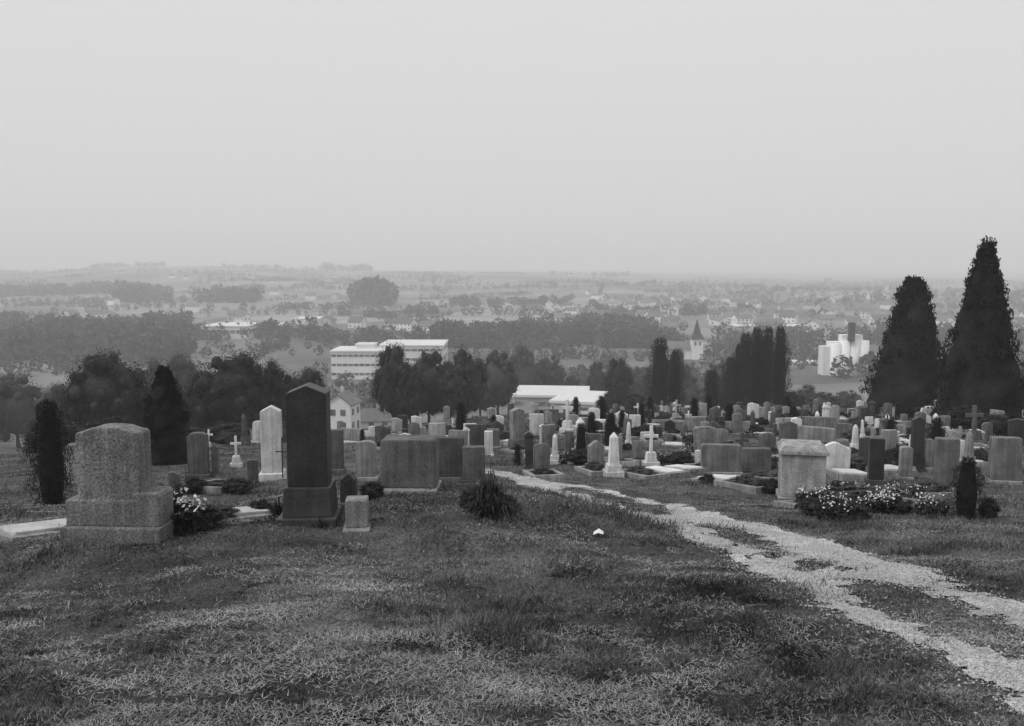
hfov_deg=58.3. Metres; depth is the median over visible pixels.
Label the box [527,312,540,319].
house
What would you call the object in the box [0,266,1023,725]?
ground
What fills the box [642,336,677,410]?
columnar tree
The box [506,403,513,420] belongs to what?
gravestone
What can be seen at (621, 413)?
columnar tree
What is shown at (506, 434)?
gravestone
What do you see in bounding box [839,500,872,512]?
shrub
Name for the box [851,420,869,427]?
shrub
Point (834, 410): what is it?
gravestone
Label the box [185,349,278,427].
broadleaf tree
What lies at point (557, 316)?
house
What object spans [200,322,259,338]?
industrial hall
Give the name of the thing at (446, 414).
gravestone
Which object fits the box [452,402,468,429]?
columnar tree
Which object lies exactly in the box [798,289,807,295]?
house
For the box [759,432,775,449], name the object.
gravestone
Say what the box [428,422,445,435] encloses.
gravestone
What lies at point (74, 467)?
gravestone
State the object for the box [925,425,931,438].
gravestone
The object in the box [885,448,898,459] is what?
shrub
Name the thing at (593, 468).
grave surround
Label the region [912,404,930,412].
shrub
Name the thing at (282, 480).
gravestone
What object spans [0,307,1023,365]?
valley wood
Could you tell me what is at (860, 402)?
gravestone
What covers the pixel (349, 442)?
grave surround
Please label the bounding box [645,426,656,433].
shrub
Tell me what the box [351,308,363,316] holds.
house
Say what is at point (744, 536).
spiky shrub
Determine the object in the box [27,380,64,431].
broadleaf tree
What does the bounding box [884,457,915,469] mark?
grave surround
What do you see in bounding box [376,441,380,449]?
grave surround
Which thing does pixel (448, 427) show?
gravestone
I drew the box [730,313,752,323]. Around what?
house
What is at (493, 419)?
columnar tree
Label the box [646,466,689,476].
grave surround
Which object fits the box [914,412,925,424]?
gravestone
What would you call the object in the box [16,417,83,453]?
shrub
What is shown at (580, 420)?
gravestone
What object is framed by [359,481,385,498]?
shrub
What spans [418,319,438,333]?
house
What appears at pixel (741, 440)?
gravestone
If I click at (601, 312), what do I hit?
house
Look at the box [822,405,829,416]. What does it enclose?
gravestone
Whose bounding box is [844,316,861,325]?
house
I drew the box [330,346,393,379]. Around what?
factory building
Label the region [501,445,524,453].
grave surround
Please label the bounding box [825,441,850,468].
gravestone
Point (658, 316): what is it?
house
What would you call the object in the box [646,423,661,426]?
grave surround
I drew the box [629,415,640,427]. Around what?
gravestone
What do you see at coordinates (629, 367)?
broadleaf tree
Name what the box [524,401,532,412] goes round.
door
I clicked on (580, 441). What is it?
columnar tree
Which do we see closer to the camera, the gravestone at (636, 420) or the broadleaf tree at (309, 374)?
the gravestone at (636, 420)
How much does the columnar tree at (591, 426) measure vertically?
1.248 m
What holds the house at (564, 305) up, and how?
on the ground at (300, 358)
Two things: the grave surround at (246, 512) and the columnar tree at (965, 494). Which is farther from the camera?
the columnar tree at (965, 494)
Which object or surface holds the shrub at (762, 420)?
on the ground at (300, 358)
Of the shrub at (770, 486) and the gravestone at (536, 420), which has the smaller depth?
the shrub at (770, 486)
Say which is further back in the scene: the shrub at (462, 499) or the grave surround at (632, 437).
the grave surround at (632, 437)
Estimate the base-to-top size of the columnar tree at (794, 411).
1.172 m
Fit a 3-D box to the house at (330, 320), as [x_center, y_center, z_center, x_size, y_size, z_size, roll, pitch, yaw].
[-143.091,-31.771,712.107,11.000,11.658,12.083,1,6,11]
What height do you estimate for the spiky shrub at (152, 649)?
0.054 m
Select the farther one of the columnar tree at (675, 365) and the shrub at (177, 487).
the columnar tree at (675, 365)
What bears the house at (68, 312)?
on the ground at (300, 358)
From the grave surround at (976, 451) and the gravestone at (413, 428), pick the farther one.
the gravestone at (413, 428)
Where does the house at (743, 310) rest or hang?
on the ground at (300, 358)
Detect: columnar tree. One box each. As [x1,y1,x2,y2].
[20,398,76,505]
[359,429,364,440]
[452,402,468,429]
[490,415,496,423]
[512,445,522,464]
[570,397,580,414]
[570,423,590,449]
[586,411,599,432]
[596,397,607,418]
[600,419,617,445]
[605,413,620,435]
[616,409,626,431]
[636,404,646,424]
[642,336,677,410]
[645,397,655,418]
[667,350,685,410]
[687,397,700,415]
[698,370,726,409]
[705,395,713,414]
[717,356,747,410]
[721,403,733,425]
[730,344,751,390]
[735,331,759,406]
[750,327,763,405]
[754,324,779,406]
[772,326,794,404]
[781,395,792,411]
[789,407,799,417]
[883,419,900,445]
[925,416,948,439]
[942,455,989,519]
[1002,414,1018,435]
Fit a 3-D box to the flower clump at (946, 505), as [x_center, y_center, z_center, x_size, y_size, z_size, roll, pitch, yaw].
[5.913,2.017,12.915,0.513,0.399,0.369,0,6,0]
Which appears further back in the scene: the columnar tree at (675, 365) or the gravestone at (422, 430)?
the columnar tree at (675, 365)
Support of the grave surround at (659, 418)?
on the ground at (300, 358)
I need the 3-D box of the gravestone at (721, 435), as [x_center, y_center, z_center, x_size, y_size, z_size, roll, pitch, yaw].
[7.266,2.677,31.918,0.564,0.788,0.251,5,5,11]
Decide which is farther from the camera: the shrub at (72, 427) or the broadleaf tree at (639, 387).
the broadleaf tree at (639, 387)
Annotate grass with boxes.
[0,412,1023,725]
[0,435,1023,725]
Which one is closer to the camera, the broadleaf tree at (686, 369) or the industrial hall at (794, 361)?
the broadleaf tree at (686, 369)
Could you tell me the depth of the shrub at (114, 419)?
45.43 m
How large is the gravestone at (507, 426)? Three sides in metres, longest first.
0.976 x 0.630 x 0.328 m
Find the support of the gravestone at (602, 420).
on the ground at (300, 358)
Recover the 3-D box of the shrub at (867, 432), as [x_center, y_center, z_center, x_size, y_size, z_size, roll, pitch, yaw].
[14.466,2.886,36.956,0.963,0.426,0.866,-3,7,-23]
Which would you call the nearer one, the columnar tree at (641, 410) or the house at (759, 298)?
the columnar tree at (641, 410)
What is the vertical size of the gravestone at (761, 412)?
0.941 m
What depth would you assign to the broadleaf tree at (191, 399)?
78.91 m
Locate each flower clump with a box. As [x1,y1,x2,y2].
[171,494,210,535]
[173,487,191,513]
[558,451,566,463]
[657,451,669,464]
[686,446,693,453]
[744,432,758,437]
[771,453,778,464]
[794,484,833,508]
[813,490,871,522]
[829,479,894,495]
[866,488,899,514]
[879,481,927,499]
[914,492,950,518]
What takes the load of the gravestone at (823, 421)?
on the ground at (300, 358)
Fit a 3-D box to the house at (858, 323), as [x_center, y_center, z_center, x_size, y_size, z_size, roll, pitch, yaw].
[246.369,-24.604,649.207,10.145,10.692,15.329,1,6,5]
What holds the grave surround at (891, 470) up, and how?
on the ground at (300, 358)
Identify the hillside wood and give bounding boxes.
[0,261,1023,315]
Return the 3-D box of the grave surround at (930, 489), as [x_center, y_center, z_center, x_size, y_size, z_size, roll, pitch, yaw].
[7.511,2.317,16.474,1.100,0.408,1.200,-1,-6,-6]
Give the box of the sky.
[0,0,1023,270]
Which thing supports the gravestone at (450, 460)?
on the ground at (300, 358)
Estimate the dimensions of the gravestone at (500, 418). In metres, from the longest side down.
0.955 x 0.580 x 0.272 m
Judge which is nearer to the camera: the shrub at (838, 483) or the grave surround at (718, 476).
the shrub at (838, 483)
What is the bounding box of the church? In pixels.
[659,320,703,359]
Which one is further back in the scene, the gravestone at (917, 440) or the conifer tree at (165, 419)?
the conifer tree at (165, 419)
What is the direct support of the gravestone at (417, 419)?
on the ground at (300, 358)
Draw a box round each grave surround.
[0,518,65,541]
[186,479,254,494]
[218,506,272,522]
[344,441,358,444]
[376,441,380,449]
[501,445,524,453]
[522,468,565,480]
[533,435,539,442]
[556,432,574,436]
[574,460,604,475]
[604,445,622,453]
[604,459,638,466]
[617,433,639,438]
[622,465,670,479]
[624,457,661,462]
[640,437,663,443]
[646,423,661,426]
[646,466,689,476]
[652,416,667,420]
[662,428,680,434]
[662,442,684,447]
[665,464,708,472]
[668,418,684,421]
[675,430,692,438]
[684,462,699,465]
[691,474,755,483]
[714,473,765,494]
[735,470,777,480]
[749,432,774,436]
[770,447,777,457]
[773,484,927,511]
[826,468,866,480]
[836,438,847,441]
[864,464,916,476]
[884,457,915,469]
[893,481,979,498]
[959,458,987,466]
[974,442,988,447]
[974,449,988,455]
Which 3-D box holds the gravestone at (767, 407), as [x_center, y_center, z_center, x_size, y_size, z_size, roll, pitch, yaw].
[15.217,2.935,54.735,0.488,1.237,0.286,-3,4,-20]
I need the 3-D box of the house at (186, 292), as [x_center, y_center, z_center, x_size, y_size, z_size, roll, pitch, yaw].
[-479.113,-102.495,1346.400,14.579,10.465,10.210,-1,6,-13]
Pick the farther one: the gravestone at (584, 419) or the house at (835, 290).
the house at (835, 290)
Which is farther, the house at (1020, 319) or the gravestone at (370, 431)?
the house at (1020, 319)
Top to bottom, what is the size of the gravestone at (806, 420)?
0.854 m
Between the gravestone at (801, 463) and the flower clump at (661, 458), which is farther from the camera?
the flower clump at (661, 458)
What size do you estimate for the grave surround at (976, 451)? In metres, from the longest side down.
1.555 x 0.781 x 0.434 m
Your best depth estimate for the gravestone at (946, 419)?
39.38 m
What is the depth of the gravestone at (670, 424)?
41.53 m
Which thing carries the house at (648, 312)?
on the ground at (300, 358)
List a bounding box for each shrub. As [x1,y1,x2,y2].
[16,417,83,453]
[74,413,138,433]
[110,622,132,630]
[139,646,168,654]
[172,483,188,498]
[174,503,224,532]
[183,476,208,493]
[186,426,213,440]
[203,421,252,444]
[215,503,240,520]
[216,643,230,650]
[218,476,256,494]
[226,437,239,443]
[237,582,262,588]
[247,499,274,510]
[264,497,282,517]
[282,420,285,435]
[313,515,328,528]
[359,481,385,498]
[448,460,519,519]
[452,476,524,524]
[457,490,472,509]
[462,482,508,514]
[499,494,517,515]
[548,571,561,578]
[556,419,572,425]
[564,448,586,464]
[623,443,631,450]
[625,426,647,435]
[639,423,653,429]
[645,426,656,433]
[664,451,694,464]
[682,435,691,441]
[688,432,693,446]
[698,473,714,484]
[714,549,734,556]
[739,532,757,538]
[745,424,765,432]
[755,417,769,424]
[760,477,777,493]
[771,461,776,468]
[796,496,833,516]
[826,480,857,490]
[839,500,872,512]
[842,430,860,438]
[850,447,857,453]
[850,455,867,470]
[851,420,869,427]
[864,429,878,435]
[871,413,880,418]
[883,495,914,515]
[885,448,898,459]
[901,433,910,439]
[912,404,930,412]
[914,499,946,517]
[939,404,989,429]
[971,413,1016,435]
[975,451,987,458]
[976,455,987,461]
[978,496,1001,517]
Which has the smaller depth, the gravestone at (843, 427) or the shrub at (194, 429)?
the gravestone at (843, 427)
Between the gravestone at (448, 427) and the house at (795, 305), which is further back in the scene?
the house at (795, 305)
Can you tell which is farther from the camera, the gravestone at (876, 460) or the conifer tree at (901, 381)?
the conifer tree at (901, 381)
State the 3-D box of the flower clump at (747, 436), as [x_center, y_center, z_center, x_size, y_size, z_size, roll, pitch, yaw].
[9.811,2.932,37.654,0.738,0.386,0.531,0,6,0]
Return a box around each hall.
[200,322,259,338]
[291,316,323,320]
[512,385,589,412]
[549,390,607,414]
[730,324,819,328]
[792,360,817,364]
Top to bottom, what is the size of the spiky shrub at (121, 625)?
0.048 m
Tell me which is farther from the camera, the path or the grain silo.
the grain silo
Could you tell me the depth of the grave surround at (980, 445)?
32.67 m
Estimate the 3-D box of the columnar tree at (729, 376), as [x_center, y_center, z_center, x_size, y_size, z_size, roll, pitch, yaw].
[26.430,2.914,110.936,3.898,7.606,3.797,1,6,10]
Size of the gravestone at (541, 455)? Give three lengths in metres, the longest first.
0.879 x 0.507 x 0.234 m
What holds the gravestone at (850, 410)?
on the ground at (300, 358)
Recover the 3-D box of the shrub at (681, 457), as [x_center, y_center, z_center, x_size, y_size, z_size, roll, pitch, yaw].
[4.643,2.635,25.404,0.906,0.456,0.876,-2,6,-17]
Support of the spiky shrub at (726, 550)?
on the ground at (300, 358)
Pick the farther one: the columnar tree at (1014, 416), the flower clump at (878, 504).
the columnar tree at (1014, 416)
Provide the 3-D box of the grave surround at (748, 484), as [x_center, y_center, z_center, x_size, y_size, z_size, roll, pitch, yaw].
[4.844,2.448,18.672,0.800,0.378,1.400,-3,0,-23]
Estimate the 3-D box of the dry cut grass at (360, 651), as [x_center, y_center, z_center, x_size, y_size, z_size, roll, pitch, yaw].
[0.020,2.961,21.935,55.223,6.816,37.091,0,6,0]
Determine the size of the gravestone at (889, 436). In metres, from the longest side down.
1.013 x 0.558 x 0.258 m
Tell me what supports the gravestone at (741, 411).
on the ground at (300, 358)
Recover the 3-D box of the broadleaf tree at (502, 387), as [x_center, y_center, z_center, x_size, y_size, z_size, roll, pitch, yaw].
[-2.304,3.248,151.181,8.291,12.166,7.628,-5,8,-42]
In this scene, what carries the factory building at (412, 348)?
on the ground at (300, 358)
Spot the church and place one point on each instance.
(693, 348)
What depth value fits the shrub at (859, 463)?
22.83 m
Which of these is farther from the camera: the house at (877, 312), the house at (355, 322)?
the house at (877, 312)
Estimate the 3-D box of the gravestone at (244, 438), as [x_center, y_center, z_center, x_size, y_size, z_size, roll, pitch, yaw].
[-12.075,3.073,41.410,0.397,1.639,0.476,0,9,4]
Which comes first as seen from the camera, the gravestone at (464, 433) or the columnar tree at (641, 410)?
the gravestone at (464, 433)
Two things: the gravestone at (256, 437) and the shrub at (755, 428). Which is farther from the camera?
the gravestone at (256, 437)
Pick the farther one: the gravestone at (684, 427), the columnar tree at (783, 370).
the columnar tree at (783, 370)
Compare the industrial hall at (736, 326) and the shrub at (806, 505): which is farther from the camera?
the industrial hall at (736, 326)
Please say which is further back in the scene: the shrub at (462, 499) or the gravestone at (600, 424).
the gravestone at (600, 424)
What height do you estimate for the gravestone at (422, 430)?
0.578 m
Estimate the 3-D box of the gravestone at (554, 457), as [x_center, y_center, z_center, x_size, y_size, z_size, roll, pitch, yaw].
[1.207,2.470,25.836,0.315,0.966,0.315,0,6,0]
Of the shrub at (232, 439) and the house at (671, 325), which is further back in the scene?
the house at (671, 325)
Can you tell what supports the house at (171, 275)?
on the ground at (300, 358)
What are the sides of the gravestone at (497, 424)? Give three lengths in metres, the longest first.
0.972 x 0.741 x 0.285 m
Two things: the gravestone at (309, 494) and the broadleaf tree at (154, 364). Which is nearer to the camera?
the gravestone at (309, 494)
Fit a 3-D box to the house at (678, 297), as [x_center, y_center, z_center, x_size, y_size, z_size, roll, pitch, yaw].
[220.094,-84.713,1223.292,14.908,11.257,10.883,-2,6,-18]
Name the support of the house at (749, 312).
on the ground at (300, 358)
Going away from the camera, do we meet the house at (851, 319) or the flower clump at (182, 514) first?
the flower clump at (182, 514)
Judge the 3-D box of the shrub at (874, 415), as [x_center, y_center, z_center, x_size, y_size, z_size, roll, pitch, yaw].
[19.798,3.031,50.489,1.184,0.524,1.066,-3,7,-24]
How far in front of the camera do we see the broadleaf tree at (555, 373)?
238.85 m
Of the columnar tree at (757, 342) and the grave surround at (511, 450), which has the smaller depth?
the grave surround at (511, 450)
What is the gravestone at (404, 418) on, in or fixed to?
on the ground at (300, 358)
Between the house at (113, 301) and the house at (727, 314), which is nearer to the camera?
the house at (727, 314)
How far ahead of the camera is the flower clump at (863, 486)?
16.10 m
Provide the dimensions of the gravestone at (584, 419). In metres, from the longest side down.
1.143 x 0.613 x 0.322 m
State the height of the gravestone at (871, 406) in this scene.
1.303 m
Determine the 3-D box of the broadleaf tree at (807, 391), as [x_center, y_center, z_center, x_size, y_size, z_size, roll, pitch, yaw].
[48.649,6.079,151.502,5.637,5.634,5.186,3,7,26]
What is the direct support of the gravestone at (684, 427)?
on the ground at (300, 358)
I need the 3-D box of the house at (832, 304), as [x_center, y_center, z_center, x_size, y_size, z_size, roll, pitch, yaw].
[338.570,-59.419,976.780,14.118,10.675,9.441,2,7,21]
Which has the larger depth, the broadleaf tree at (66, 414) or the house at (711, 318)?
the house at (711, 318)
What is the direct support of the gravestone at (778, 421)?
on the ground at (300, 358)
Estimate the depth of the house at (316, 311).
879.23 m
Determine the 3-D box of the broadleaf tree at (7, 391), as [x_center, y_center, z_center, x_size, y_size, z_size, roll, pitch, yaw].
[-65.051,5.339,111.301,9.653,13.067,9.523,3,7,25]
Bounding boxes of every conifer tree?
[140,364,191,465]
[858,275,944,417]
[925,235,1023,418]
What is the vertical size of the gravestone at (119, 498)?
1.253 m
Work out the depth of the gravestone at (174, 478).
18.18 m
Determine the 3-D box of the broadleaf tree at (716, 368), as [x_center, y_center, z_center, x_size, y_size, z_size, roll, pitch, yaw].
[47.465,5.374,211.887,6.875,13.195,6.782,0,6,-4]
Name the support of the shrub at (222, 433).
on the ground at (300, 358)
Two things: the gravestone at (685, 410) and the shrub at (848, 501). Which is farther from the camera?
the gravestone at (685, 410)
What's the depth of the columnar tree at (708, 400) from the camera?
62.53 m
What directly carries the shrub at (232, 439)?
on the ground at (300, 358)
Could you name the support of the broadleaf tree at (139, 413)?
on the ground at (300, 358)
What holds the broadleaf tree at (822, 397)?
on the ground at (300, 358)
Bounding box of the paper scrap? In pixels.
[593,529,603,534]
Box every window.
[330,409,335,415]
[340,410,345,415]
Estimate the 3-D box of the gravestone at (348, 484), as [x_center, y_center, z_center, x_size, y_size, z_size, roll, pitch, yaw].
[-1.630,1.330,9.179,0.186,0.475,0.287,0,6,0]
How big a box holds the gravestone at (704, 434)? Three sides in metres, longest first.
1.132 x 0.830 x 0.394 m
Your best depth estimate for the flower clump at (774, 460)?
24.86 m
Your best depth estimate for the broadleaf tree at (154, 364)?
159.99 m
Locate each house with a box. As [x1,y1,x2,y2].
[60,309,80,316]
[88,310,106,319]
[107,297,119,304]
[107,310,116,316]
[168,274,175,277]
[180,290,190,295]
[182,275,189,278]
[185,302,203,311]
[198,309,210,316]
[211,278,219,283]
[227,309,243,320]
[233,312,252,321]
[269,288,280,294]
[305,293,316,299]
[310,306,322,315]
[319,314,336,327]
[330,387,362,428]
[331,293,340,298]
[347,315,366,327]
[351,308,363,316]
[360,404,392,427]
[384,317,397,328]
[395,318,416,330]
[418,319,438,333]
[526,303,540,308]
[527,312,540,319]
[528,305,543,313]
[545,299,553,308]
[546,312,564,322]
[551,302,562,310]
[562,303,575,310]
[563,306,579,314]
[585,289,594,294]
[591,293,601,299]
[593,309,608,314]
[619,298,632,305]
[623,300,638,309]
[635,309,648,316]
[638,299,650,306]
[644,298,657,305]
[645,309,660,318]
[648,312,668,321]
[655,302,669,311]
[658,321,675,330]
[660,316,680,326]
[668,304,678,314]
[671,295,683,302]
[688,293,696,299]
[698,295,706,300]
[701,291,708,298]
[707,309,723,319]
[708,314,722,324]
[715,315,729,327]
[722,296,730,302]
[724,310,737,320]
[730,298,743,306]
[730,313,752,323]
[737,307,755,318]
[742,311,754,320]
[745,300,755,307]
[751,321,770,332]
[754,296,767,303]
[756,300,761,307]
[758,318,776,327]
[766,317,784,324]
[773,309,789,317]
[778,303,789,309]
[778,311,798,322]
[790,301,803,309]
[794,291,804,297]
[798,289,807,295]
[801,301,814,309]
[804,318,819,331]
[815,302,829,312]
[818,313,833,325]
[822,307,835,315]
[828,296,835,302]
[828,303,836,308]
[831,288,839,294]
[837,302,845,310]
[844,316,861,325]
[856,320,870,332]
[860,307,876,318]
[866,293,877,298]
[868,310,886,315]
[868,313,889,325]
[879,308,891,316]
[880,300,891,308]
[882,292,892,298]
[932,309,943,316]
[935,315,955,326]
[938,294,950,300]
[939,297,950,303]
[1011,321,1022,330]
[1014,316,1023,326]
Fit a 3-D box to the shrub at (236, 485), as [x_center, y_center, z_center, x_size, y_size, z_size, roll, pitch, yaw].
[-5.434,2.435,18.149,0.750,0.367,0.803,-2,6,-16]
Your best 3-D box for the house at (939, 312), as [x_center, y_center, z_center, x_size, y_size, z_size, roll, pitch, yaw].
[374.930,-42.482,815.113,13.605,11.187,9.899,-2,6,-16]
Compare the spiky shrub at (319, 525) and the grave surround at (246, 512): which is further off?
the grave surround at (246, 512)
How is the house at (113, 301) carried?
on the ground at (300, 358)
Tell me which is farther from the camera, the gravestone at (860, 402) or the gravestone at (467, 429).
the gravestone at (860, 402)
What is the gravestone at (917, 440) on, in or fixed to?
on the ground at (300, 358)
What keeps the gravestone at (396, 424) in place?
on the ground at (300, 358)
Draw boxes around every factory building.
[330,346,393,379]
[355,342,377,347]
[378,340,448,364]
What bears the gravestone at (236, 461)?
on the ground at (300, 358)
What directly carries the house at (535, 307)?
on the ground at (300, 358)
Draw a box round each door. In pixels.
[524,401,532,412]
[554,403,564,412]
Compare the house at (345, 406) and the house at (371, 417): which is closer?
the house at (345, 406)
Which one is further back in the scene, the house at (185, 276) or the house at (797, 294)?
the house at (185, 276)
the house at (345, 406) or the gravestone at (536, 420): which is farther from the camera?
the house at (345, 406)
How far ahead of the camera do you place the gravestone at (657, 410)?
56.21 m
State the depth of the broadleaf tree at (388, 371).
99.71 m
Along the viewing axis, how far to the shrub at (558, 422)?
45.27 m
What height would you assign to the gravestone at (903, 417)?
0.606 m
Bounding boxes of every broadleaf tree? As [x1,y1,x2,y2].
[0,366,21,434]
[0,370,47,447]
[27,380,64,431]
[52,347,154,426]
[57,372,81,425]
[132,382,149,427]
[142,356,162,392]
[160,350,205,426]
[175,380,192,426]
[180,368,215,429]
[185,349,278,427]
[258,356,296,419]
[285,379,300,419]
[292,365,330,410]
[366,340,414,418]
[392,365,428,422]
[410,346,456,422]
[432,367,466,418]
[441,345,490,418]
[471,355,491,416]
[483,347,520,414]
[510,342,545,400]
[536,352,571,385]
[564,374,581,385]
[584,360,606,390]
[595,390,623,412]
[601,354,635,408]
[622,392,645,409]
[624,363,637,407]
[628,365,651,409]
[666,346,693,403]
[680,373,702,407]
[700,377,723,408]
[704,358,724,384]
[785,391,806,408]
[795,383,818,411]
[806,391,841,410]
[834,389,865,411]
[1018,358,1023,386]
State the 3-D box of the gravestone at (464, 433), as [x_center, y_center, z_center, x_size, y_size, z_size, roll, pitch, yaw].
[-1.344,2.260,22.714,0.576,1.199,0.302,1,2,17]
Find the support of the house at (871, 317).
on the ground at (300, 358)
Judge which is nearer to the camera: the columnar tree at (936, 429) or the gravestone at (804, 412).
the columnar tree at (936, 429)
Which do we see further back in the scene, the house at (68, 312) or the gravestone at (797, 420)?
the house at (68, 312)
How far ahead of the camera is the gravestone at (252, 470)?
19.45 m
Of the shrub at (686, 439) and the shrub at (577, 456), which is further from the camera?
the shrub at (686, 439)
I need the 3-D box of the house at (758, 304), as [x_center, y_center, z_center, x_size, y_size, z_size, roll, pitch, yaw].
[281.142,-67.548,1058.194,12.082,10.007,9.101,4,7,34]
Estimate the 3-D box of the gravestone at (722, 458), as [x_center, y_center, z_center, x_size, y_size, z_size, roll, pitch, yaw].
[5.292,2.514,23.261,1.052,0.930,0.400,1,6,6]
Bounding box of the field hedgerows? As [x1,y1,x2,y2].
[0,266,1023,408]
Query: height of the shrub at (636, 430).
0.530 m
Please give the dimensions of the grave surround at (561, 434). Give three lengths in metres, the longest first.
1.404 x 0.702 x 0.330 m
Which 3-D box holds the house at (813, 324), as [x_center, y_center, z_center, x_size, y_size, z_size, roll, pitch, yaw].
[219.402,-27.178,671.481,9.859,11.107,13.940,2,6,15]
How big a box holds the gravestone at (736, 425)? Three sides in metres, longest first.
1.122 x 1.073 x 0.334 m
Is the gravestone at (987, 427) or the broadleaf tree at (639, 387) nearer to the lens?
the gravestone at (987, 427)
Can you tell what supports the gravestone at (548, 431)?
on the ground at (300, 358)
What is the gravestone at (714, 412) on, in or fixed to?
on the ground at (300, 358)
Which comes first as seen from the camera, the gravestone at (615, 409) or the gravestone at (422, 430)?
the gravestone at (422, 430)
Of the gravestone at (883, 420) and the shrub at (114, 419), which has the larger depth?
the shrub at (114, 419)
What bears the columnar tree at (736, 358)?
on the ground at (300, 358)
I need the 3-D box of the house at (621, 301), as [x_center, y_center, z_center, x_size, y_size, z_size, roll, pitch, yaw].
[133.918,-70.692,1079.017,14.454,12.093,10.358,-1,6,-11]
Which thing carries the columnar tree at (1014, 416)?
on the ground at (300, 358)
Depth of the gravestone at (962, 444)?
26.68 m
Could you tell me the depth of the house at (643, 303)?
1070.76 m
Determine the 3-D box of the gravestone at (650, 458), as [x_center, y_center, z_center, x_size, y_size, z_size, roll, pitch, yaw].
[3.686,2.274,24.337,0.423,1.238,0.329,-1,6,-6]
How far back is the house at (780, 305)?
935.53 m
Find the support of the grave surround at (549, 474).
on the ground at (300, 358)
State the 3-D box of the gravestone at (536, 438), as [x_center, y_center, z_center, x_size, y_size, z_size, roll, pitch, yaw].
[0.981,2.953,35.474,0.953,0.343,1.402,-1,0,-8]
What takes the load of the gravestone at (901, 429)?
on the ground at (300, 358)
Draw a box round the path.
[485,469,1023,714]
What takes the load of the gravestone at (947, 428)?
on the ground at (300, 358)
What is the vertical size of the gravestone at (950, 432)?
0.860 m
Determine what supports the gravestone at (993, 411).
on the ground at (300, 358)
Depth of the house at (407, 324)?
678.22 m
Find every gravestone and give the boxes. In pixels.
[60,423,175,547]
[65,443,77,483]
[168,471,180,486]
[185,432,211,479]
[210,444,220,476]
[229,436,242,467]
[240,413,250,444]
[247,459,260,486]
[251,421,260,443]
[259,405,285,481]
[275,437,286,484]
[276,382,342,527]
[331,429,346,473]
[337,420,345,428]
[338,471,357,506]
[340,427,360,440]
[342,495,370,533]
[355,440,379,481]
[364,426,374,436]
[375,425,390,442]
[381,435,441,493]
[391,418,401,431]
[397,415,407,427]
[408,422,419,434]
[411,416,421,426]
[420,427,425,434]
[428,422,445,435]
[438,436,464,481]
[442,406,450,423]
[446,425,451,434]
[448,430,467,445]
[460,445,487,484]
[463,427,469,444]
[465,424,486,444]
[470,415,481,423]
[484,430,493,455]
[487,407,494,418]
[487,428,500,447]
[489,421,503,438]
[495,415,503,423]
[504,431,509,439]
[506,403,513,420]
[506,408,524,448]
[506,421,526,430]
[524,431,533,468]
[527,402,538,419]
[530,414,543,436]
[531,443,550,469]
[535,409,558,422]
[539,424,543,442]
[542,424,555,449]
[544,410,551,423]
[550,434,560,464]
[559,399,574,432]
[559,409,575,418]
[564,431,572,453]
[569,414,578,424]
[572,418,585,449]
[577,417,588,431]
[585,440,604,464]
[588,408,599,418]
[588,433,599,443]
[594,419,604,428]
[595,420,602,429]
[603,432,624,477]
[609,437,622,459]
[613,406,619,413]
[614,411,627,424]
[623,418,631,432]
[625,422,631,444]
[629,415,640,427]
[632,441,642,457]
[640,431,653,437]
[642,426,659,466]
[647,409,651,422]
[653,404,659,412]
[656,426,662,436]
[663,420,675,431]
[664,406,669,412]
[664,433,672,441]
[670,400,680,418]
[681,424,687,433]
[683,408,690,419]
[685,416,705,430]
[691,426,715,456]
[694,421,708,427]
[695,450,700,462]
[698,403,706,416]
[700,443,741,474]
[705,421,719,428]
[707,406,721,421]
[716,428,728,442]
[718,416,723,424]
[725,413,749,434]
[735,432,748,446]
[736,402,746,409]
[736,408,745,419]
[741,447,771,471]
[747,403,758,417]
[750,410,755,426]
[758,407,774,417]
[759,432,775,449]
[764,402,770,417]
[768,412,780,426]
[772,405,782,410]
[773,423,776,432]
[775,418,782,429]
[775,439,829,499]
[776,420,797,463]
[782,406,789,413]
[791,417,801,424]
[797,425,835,442]
[801,409,808,418]
[802,405,809,415]
[802,416,812,425]
[811,416,837,438]
[812,399,818,412]
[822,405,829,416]
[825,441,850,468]
[829,405,839,422]
[837,423,852,438]
[847,408,854,413]
[848,424,858,448]
[855,405,864,417]
[856,400,863,405]
[858,407,870,420]
[858,436,868,460]
[859,419,864,437]
[863,427,882,436]
[864,437,885,485]
[865,416,873,426]
[868,401,874,415]
[874,418,879,427]
[879,417,888,435]
[881,429,896,451]
[883,403,891,417]
[892,406,895,416]
[895,446,913,479]
[896,425,905,433]
[898,421,910,428]
[900,414,907,420]
[910,416,926,471]
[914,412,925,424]
[924,406,934,418]
[924,438,934,470]
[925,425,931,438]
[926,415,930,423]
[932,437,960,489]
[938,415,950,426]
[941,426,949,435]
[947,429,957,437]
[953,426,966,439]
[960,440,964,457]
[961,405,986,442]
[961,431,975,459]
[969,429,985,438]
[981,422,992,441]
[985,436,1022,484]
[990,409,1004,415]
[1008,418,1023,444]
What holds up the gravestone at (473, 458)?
on the ground at (300, 358)
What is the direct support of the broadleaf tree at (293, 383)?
on the ground at (300, 358)
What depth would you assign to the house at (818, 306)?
936.79 m
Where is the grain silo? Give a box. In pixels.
[818,322,869,375]
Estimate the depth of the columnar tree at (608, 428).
30.35 m
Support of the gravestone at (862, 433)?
on the ground at (300, 358)
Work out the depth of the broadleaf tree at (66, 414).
70.64 m
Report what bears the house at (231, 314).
on the ground at (300, 358)

